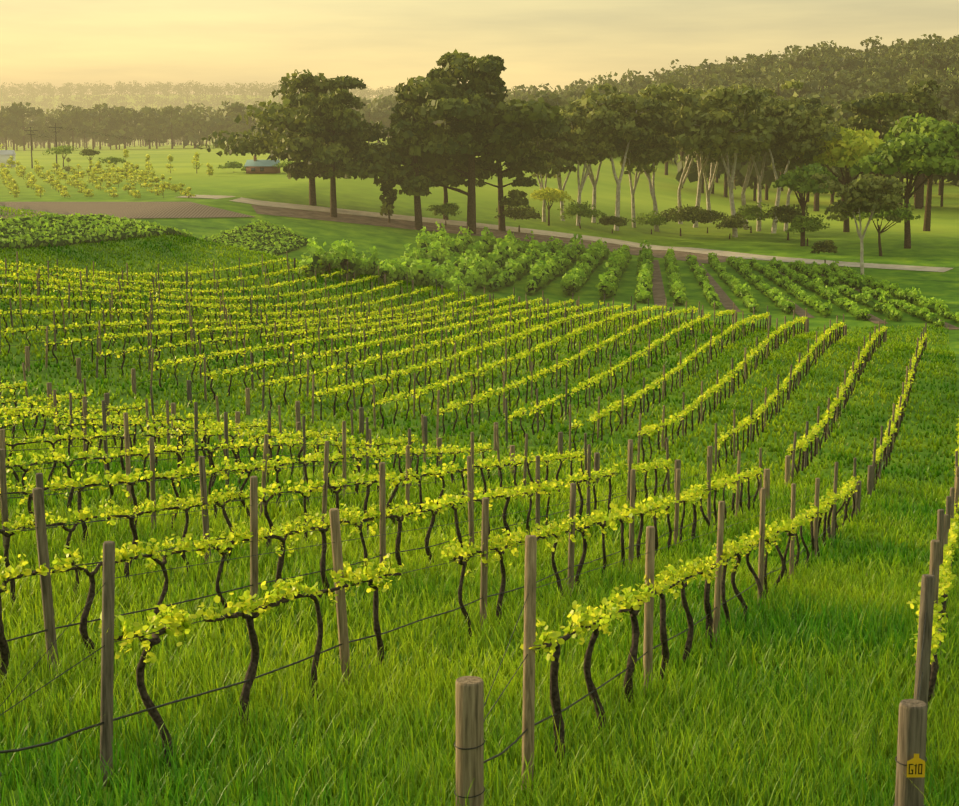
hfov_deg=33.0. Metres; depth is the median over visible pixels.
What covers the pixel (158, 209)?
ploughed field
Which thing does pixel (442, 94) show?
pine foliage
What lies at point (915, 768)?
tag text
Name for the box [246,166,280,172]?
house walls
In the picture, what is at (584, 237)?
dirt road
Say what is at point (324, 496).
vineyard wires
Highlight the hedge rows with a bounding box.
[297,221,958,326]
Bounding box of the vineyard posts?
[0,251,958,805]
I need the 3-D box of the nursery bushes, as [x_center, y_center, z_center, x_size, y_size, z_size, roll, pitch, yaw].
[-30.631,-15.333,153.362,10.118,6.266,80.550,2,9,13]
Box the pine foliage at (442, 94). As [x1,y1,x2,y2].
[79,49,958,253]
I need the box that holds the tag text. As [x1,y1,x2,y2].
[909,764,922,773]
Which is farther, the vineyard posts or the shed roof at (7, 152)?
the shed roof at (7, 152)
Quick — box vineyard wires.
[0,254,958,805]
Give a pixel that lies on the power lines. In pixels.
(123, 137)
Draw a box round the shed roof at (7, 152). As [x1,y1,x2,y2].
[0,150,15,154]
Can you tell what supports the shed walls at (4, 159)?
on the ground at (936, 243)
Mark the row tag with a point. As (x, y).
(916, 759)
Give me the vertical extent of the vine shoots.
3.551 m
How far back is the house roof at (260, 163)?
255.86 m
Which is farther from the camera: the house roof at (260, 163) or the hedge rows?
the house roof at (260, 163)
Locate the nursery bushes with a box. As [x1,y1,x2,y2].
[0,213,314,254]
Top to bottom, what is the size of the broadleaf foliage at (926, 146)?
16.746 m
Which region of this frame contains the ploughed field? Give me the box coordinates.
[0,202,254,218]
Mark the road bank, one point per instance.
(376, 221)
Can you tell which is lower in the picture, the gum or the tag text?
the tag text
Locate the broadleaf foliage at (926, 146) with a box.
[42,113,958,233]
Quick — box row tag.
[907,754,924,776]
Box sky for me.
[0,0,958,97]
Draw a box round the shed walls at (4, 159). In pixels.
[0,155,15,166]
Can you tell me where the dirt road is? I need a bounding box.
[180,195,952,271]
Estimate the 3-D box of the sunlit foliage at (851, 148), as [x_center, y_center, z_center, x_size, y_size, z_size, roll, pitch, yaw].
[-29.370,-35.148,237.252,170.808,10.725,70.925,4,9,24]
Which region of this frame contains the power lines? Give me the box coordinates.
[29,127,209,145]
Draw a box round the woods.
[0,33,958,206]
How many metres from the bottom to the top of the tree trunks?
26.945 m
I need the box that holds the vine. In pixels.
[0,258,958,766]
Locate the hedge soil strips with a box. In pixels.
[652,260,958,328]
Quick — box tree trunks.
[5,72,933,262]
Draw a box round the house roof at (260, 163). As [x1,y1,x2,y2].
[244,160,279,165]
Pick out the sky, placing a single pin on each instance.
(381, 43)
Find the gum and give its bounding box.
[62,79,906,274]
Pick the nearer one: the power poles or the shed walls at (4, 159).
the power poles
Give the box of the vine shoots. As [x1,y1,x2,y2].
[1,480,952,663]
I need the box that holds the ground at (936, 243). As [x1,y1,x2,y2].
[0,67,958,805]
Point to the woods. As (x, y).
(146, 121)
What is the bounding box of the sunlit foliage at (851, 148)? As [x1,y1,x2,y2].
[0,126,884,202]
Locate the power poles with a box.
[24,123,61,168]
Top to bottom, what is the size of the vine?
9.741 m
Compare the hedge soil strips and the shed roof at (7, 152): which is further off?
the shed roof at (7, 152)
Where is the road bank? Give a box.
[251,205,743,263]
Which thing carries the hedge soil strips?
on the ground at (936, 243)

